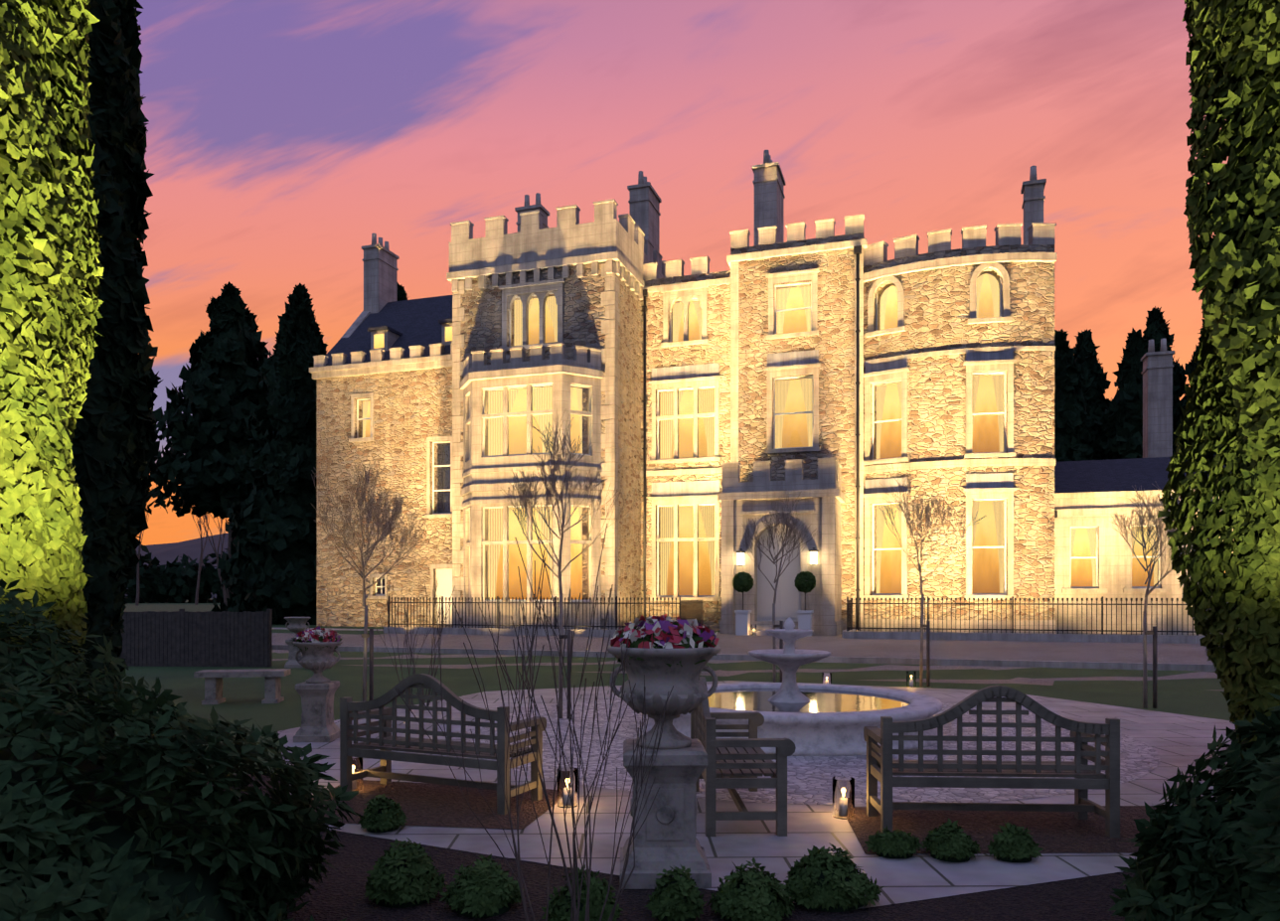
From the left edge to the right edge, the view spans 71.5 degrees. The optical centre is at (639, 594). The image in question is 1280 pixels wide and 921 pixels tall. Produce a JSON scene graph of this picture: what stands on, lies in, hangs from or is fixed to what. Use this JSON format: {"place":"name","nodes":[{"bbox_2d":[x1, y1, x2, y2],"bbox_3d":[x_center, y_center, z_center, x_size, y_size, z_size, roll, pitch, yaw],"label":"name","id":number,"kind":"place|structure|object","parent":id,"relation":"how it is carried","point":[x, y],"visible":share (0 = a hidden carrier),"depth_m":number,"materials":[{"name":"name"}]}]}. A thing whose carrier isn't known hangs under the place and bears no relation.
{"place":"outdoors","nodes":[
{"label":"outdoors","id":0,"kind":"place"},
{"bbox_2d":[125,532,228,598],"bbox_3d":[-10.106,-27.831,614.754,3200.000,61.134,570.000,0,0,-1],"label":"hill terrain","id":1,"kind":"structure","parent":0,"point":[163,554],"depth_m":447.97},
{"bbox_2d":[272,633,361,652],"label":"drive gravel","id":2,"kind":"structure","parent":0,"point":[279,638],"depth_m":29.31,"materials":[{"name":"beige gravel"}]},
{"bbox_2d":[272,628,383,631],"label":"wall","id":3,"kind":"structure","parent":0,"point":[339,629],"depth_m":34.26,"materials":[{"name":"grey stone"}]},
{"bbox_2d":[201,774,1134,920],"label":"bed soil","id":4,"kind":"structure","parent":0,"point":[338,894],"depth_m":5.03,"materials":[{"name":"brown soil"}]},
{"bbox_2d":[0,0,103,660],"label":"conifer","id":5,"kind":"object","parent":4,"relation":"on","point":[51,302],"visible":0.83,"depth_m":7.62,"materials":[{"name":"green plant"}]},
{"bbox_2d":[0,578,199,793],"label":"shrub","id":6,"kind":"object","parent":4,"relation":"on","point":[42,662],"visible":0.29,"depth_m":5.34,"materials":[{"name":"green plant"}]},
{"bbox_2d":[0,663,363,920],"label":"shrub","id":7,"kind":"object","parent":4,"relation":"on","point":[86,834],"visible":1,"depth_m":3.65,"materials":[{"name":"green plant"}]},
{"bbox_2d":[363,837,446,908],"bbox_3d":[-1.348,1.586,5.084,0.483,0.398,0.457,0,0,-1],"label":"shrub","id":8,"kind":"object","parent":4,"relation":"on","point":[405,876],"visible":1,"depth_m":4.95,"materials":[{"name":"green plant"}]},
{"bbox_2d":[439,853,524,918],"bbox_3d":[-0.873,1.619,4.919,0.429,0.333,0.459,0,0,33],"label":"shrub","id":9,"kind":"object","parent":4,"relation":"on","point":[483,888],"visible":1,"depth_m":4.81,"materials":[{"name":"green plant"}]},
{"bbox_2d":[395,516,673,920],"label":"bare shrub twigs","id":10,"kind":"object","parent":4,"relation":"on","point":[572,892],"visible":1,"depth_m":3.71,"materials":[{"name":"brown plant"}]},
{"bbox_2d":[541,864,624,920],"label":"shrub","id":11,"kind":"object","parent":4,"relation":"on","point":[560,907],"visible":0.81,"depth_m":4.58,"materials":[{"name":"green plant"}]},
{"bbox_2d":[643,865,707,920],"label":"shrub","id":12,"kind":"object","parent":4,"relation":"on","point":[676,897],"visible":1,"depth_m":4.69,"materials":[{"name":"green plant"}]},
{"bbox_2d":[706,857,796,920],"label":"shrub","id":13,"kind":"object","parent":4,"relation":"on","point":[753,893],"visible":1,"depth_m":4.68,"materials":[{"name":"green plant"}]},
{"bbox_2d":[781,843,884,912],"bbox_3d":[1.073,1.601,5.040,0.606,0.368,0.533,0,0,-1],"label":"shrub","id":14,"kind":"object","parent":4,"relation":"on","point":[825,880],"visible":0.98,"depth_m":4.91,"materials":[{"name":"green plant"}]},
{"bbox_2d":[1107,692,1279,920],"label":"shrub","id":15,"kind":"object","parent":4,"relation":"on","point":[1205,857],"visible":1,"depth_m":3.81,"materials":[{"name":"green plant"}]},
{"bbox_2d":[1157,0,1279,759],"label":"conifer","id":16,"kind":"object","parent":4,"relation":"on","point":[1232,59],"visible":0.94,"depth_m":7.89,"materials":[{"name":"green plant"}]},
{"bbox_2d":[109,598,1231,774],"bbox_3d":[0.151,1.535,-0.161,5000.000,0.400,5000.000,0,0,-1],"label":"terrain","id":17,"kind":"structure","parent":0,"point":[1200,698],"depth_m":17.89,"materials":[{"name":"green plant"}]},
{"bbox_2d":[47,0,162,698],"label":"dark conifer","id":18,"kind":"object","parent":17,"relation":"on","point":[115,446],"visible":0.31,"depth_m":13.96,"materials":[{"name":"green plant"}]},
{"bbox_2d":[123,544,227,603],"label":"hedge","id":19,"kind":"object","parent":17,"relation":"on","point":[174,581],"visible":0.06,"depth_m":143.17,"materials":[{"name":"green plant"}]},
{"bbox_2d":[135,509,227,606],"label":"bare trees","id":20,"kind":"object","parent":17,"relation":"on","point":[200,522],"visible":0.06,"depth_m":113.92,"materials":[{"name":"brown plant"}]},
{"bbox_2d":[119,609,272,667],"bbox_3d":[-16.573,1.035,22.011,15.473,1.400,0.115,0,0,5],"label":"timber fence","id":21,"kind":"object","parent":17,"relation":"on","point":[181,638],"visible":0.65,"depth_m":21.43,"materials":[{"name":"brown wood"}]},
{"bbox_2d":[145,281,273,607],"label":"conifer tree","id":22,"kind":"object","parent":17,"relation":"on","point":[223,394],"depth_m":56.92,"materials":[{"name":"green plant"}]},
{"bbox_2d":[193,668,291,704],"bbox_3d":[-6.392,1.478,14.332,1.350,0.515,0.450,0,0,-9],"label":"stone seat","id":23,"kind":"object","parent":17,"relation":"on","point":[214,687],"visible":1,"depth_m":14.19,"materials":[{"name":"grey stone"}]},
{"bbox_2d":[211,283,327,612],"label":"conifer tree","id":24,"kind":"object","parent":17,"relation":"on","point":[298,296],"visible":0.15,"depth_m":44.88,"materials":[{"name":"green plant"}]},
{"bbox_2d":[221,305,326,625],"bbox_3d":[-15.820,-5.773,41.870,7.326,15.728,7.630,0,0,-1],"label":"conifer tree","id":25,"kind":"object","parent":17,"relation":"on","point":[271,564],"visible":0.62,"depth_m":39.85,"materials":[{"name":"green plant"}]},
{"bbox_2d":[284,617,311,667],"bbox_3d":[-8.208,1.134,21.303,0.604,1.203,0.604,0,0,-1],"label":"urn","id":26,"kind":"object","parent":17,"relation":"on","point":[296,625],"visible":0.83,"depth_m":21.13,"materials":[{"name":"stone"}]},
{"bbox_2d":[397,283,407,301],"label":"conifer tree","id":27,"kind":"object","parent":17,"relation":"on","point":[401,295],"depth_m":49.70,"materials":[{"name":"green plant"}]},
{"bbox_2d":[272,644,1216,671],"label":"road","id":28,"kind":"structure","parent":17,"relation":"on","point":[1040,664],"depth_m":17.63,"materials":[{"name":"grey asphalt"}]},
{"bbox_2d":[309,150,1234,643],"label":"castle","id":29,"kind":"structure","parent":17,"relation":"on","point":[828,375],"depth_m":31.29,"materials":[{"name":"stone"}]},
{"bbox_2d":[906,670,916,687],"bbox_3d":[5.072,1.576,16.623,0.170,0.300,0.170,0,0,-1],"label":"lantern glass","id":30,"kind":"object","parent":17,"relation":"on","point":[910,679],"visible":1,"depth_m":16.55,"materials":[{"name":"clear glass"}]},
{"bbox_2d":[878,464,986,686],"bbox_3d":[5.356,-0.385,16.696,1.815,4.242,1.438,0,0,-1],"label":"sapling tree","id":31,"kind":"object","parent":17,"relation":"on","point":[928,524],"visible":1,"depth_m":16.76,"materials":[{"name":"brown plant"}]},
{"bbox_2d":[1054,328,1101,462],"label":"conifer tree","id":32,"kind":"object","parent":17,"relation":"on","point":[1073,441],"visible":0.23,"depth_m":52.95,"materials":[{"name":"green plant"}]},
{"bbox_2d":[1073,328,1111,452],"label":"conifer tree","id":33,"kind":"object","parent":17,"relation":"on","point":[1093,384],"visible":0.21,"depth_m":56.37,"materials":[{"name":"green plant"}]},
{"bbox_2d":[1092,327,1176,460],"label":"conifer tree","id":34,"kind":"object","parent":17,"relation":"on","point":[1121,419],"visible":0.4,"depth_m":51.75,"materials":[{"name":"green plant"}]},
{"bbox_2d":[1110,480,1192,708],"bbox_3d":[7.937,-0.061,13.519,1.310,3.592,1.642,0,0,-23],"label":"sapling tree","id":35,"kind":"object","parent":17,"relation":"on","point":[1154,632],"visible":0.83,"depth_m":13.64,"materials":[{"name":"brown plant"}]},
{"bbox_2d":[1141,306,1189,437],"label":"conifer tree","id":36,"kind":"object","parent":17,"relation":"on","point":[1156,330],"visible":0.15,"depth_m":55.38,"materials":[{"name":"green plant"}]},
{"bbox_2d":[1172,319,1226,456],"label":"conifer tree","id":37,"kind":"object","parent":17,"relation":"on","point":[1191,366],"visible":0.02,"depth_m":51.95,"materials":[{"name":"green plant"}]},
{"bbox_2d":[136,0,1228,545],"label":"sky","id":38,"kind":"structure","parent":0,"point":[282,135],"materials":[{"name":"pink"}]},
{"bbox_2d":[272,632,1228,690],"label":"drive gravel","id":39,"kind":"structure","parent":0,"point":[841,646],"depth_m":23.15,"materials":[{"name":"beige gravel"}]},
{"bbox_2d":[751,624,756,636],"bbox_3d":[3.735,1.150,29.188,0.170,0.360,0.170,0,0,-1],"label":"candle lantern","id":40,"kind":"object","parent":39,"relation":"on","point":[753,629],"visible":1,"depth_m":29.11,"materials":[{"name":"black metal"}]},
{"bbox_2d":[278,680,1235,910],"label":"plaza paving","id":41,"kind":"structure","parent":0,"point":[1175,741],"depth_m":6.58,"materials":[{"name":"grey stone"}]},
{"bbox_2d":[292,626,342,742],"bbox_3d":[-3.853,1.047,10.624,0.574,1.358,0.568,0,0,-1],"label":"urn","id":42,"kind":"object","parent":41,"relation":"on","point":[317,647],"visible":1,"depth_m":10.47,"materials":[{"name":"stone"}]},
{"bbox_2d":[311,461,438,711],"bbox_3d":[-3.875,-0.081,12.574,1.252,3.633,2.330,0,0,11],"label":"sapling tree","id":43,"kind":"object","parent":41,"relation":"on","point":[390,528],"visible":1,"depth_m":12.68,"materials":[{"name":"brown plant"}]},
{"bbox_2d":[365,579,454,706],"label":"bare shrub twigs","id":44,"kind":"object","parent":41,"relation":"on","point":[406,618],"visible":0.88,"depth_m":13.37,"materials":[{"name":"brown plant"}]},
{"bbox_2d":[309,780,557,829],"bbox_3d":[-1.792,1.723,7.331,2.159,0.001,1.507,0,0,12],"label":"garden bed","id":45,"kind":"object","parent":41,"relation":"on","point":[429,805],"depth_m":7.28,"materials":[{"name":"brown soil"}]},
{"bbox_2d":[351,757,362,791],"bbox_3d":[-2.533,1.576,7.845,0.170,0.300,0.170,0,0,-1],"label":"lantern glass","id":46,"kind":"object","parent":45,"relation":"on","point":[357,766],"visible":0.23,"depth_m":7.78,"materials":[{"name":"clear glass"}]},
{"bbox_2d":[357,794,407,832],"bbox_3d":[-1.900,1.630,6.581,0.355,0.310,0.396,0,0,-1],"label":"shrub","id":47,"kind":"object","parent":45,"relation":"on","point":[383,814],"visible":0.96,"depth_m":6.49,"materials":[{"name":"green plant"}]},
{"bbox_2d":[339,673,546,814],"bbox_3d":[-1.686,1.186,7.587,1.680,1.073,0.640,0,0,24],"label":"bench","id":48,"kind":"object","parent":45,"relation":"on","point":[386,742],"visible":0.9,"depth_m":7.37,"materials":[{"name":"brown wood"}]},
{"bbox_2d":[557,767,578,807],"bbox_3d":[-0.593,1.576,7.278,0.170,0.300,0.170,0,0,-1],"label":"lantern glass","id":49,"kind":"object","parent":41,"relation":"on","point":[565,795],"visible":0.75,"depth_m":7.21,"materials":[{"name":"clear glass"}]},
{"bbox_2d":[499,408,638,719],"bbox_3d":[-0.982,-0.376,12.474,1.705,4.223,1.783,0,0,-26],"label":"sapling tree","id":50,"kind":"object","parent":41,"relation":"on","point":[554,480],"visible":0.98,"depth_m":12.40,"materials":[{"name":"brown plant"}]},
{"bbox_2d":[607,614,721,889],"bbox_3d":[0.146,0.915,5.490,0.710,1.622,0.710,0,0,-1],"label":"urn","id":51,"kind":"object","parent":41,"relation":"on","point":[665,655],"visible":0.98,"depth_m":5.29,"materials":[{"name":"stone"}]},
{"bbox_2d":[690,676,796,836],"bbox_3d":[0.780,1.191,7.100,0.640,1.073,1.520,0,0,-1],"label":"armchair","id":52,"kind":"object","parent":41,"relation":"on","point":[733,764],"visible":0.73,"depth_m":6.37,"materials":[{"name":"brown wood"}]},
{"bbox_2d":[741,490,819,682],"bbox_3d":[2.522,-0.093,16.596,1.250,3.657,1.647,0,0,38],"label":"sapling tree","id":53,"kind":"object","parent":41,"relation":"on","point":[785,518],"visible":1,"depth_m":16.63,"materials":[{"name":"brown plant"}]},
{"bbox_2d":[643,617,943,756],"bbox_3d":[1.909,1.010,11.370,3.720,1.450,3.720,0,0,-1],"label":"fountain","id":54,"kind":"object","parent":41,"relation":"on","point":[817,720],"visible":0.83,"depth_m":10.62,"materials":[{"name":"stone"}]},
{"bbox_2d":[821,672,831,684],"bbox_3d":[3.427,1.576,16.296,0.170,0.300,0.170,0,0,-1],"label":"lantern glass","id":55,"kind":"object","parent":41,"relation":"on","point":[826,678],"visible":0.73,"depth_m":16.23,"materials":[{"name":"clear glass"}]},
{"bbox_2d":[832,776,854,819],"bbox_3d":[1.583,1.576,6.914,0.170,0.300,0.170,0,0,-1],"label":"lantern glass","id":56,"kind":"object","parent":41,"relation":"on","point":[843,797],"visible":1,"depth_m":6.84,"materials":[{"name":"clear glass"}]},
{"bbox_2d":[864,824,923,858],"bbox_3d":[1.686,1.661,5.909,0.392,0.248,0.313,0,0,-1],"label":"shrub","id":57,"kind":"object","parent":41,"relation":"on","point":[895,844],"visible":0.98,"depth_m":5.84,"materials":[{"name":"green plant"}]},
{"bbox_2d":[846,805,1157,853],"bbox_3d":[2.864,1.723,6.585,2.750,0.001,1.300,0,0,-1],"label":"garden bed","id":58,"kind":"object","parent":41,"relation":"on","point":[1058,832],"depth_m":6.62,"materials":[{"name":"brown soil"}]},
{"bbox_2d":[863,685,1119,837],"bbox_3d":[2.589,1.186,6.660,1.680,1.073,0.640,0,0,3],"label":"bench","id":59,"kind":"object","parent":58,"relation":"on","point":[1080,775],"visible":1,"depth_m":6.38,"materials":[{"name":"brown wood"}]},
{"bbox_2d":[985,820,1043,862],"bbox_3d":[2.441,1.634,5.805,0.356,0.302,0.286,0,0,-1],"label":"shrub","id":60,"kind":"object","parent":41,"relation":"on","point":[1013,844],"visible":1,"depth_m":5.75,"materials":[{"name":"green plant"}]},
{"bbox_2d":[466,698,1160,805],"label":"fountain cobbles","id":61,"kind":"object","parent":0,"point":[809,780],"visible":0.21,"depth_m":9.30,"materials":[{"name":"grey stone"}]},
{"bbox_2d":[921,818,980,862],"bbox_3d":[2.039,1.627,5.864,0.373,0.316,0.368,0,0,-25],"label":"shrub","id":62,"kind":"object","parent":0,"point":[949,842],"visible":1,"depth_m":5.77,"materials":[{"name":"green plant"}]}
]}

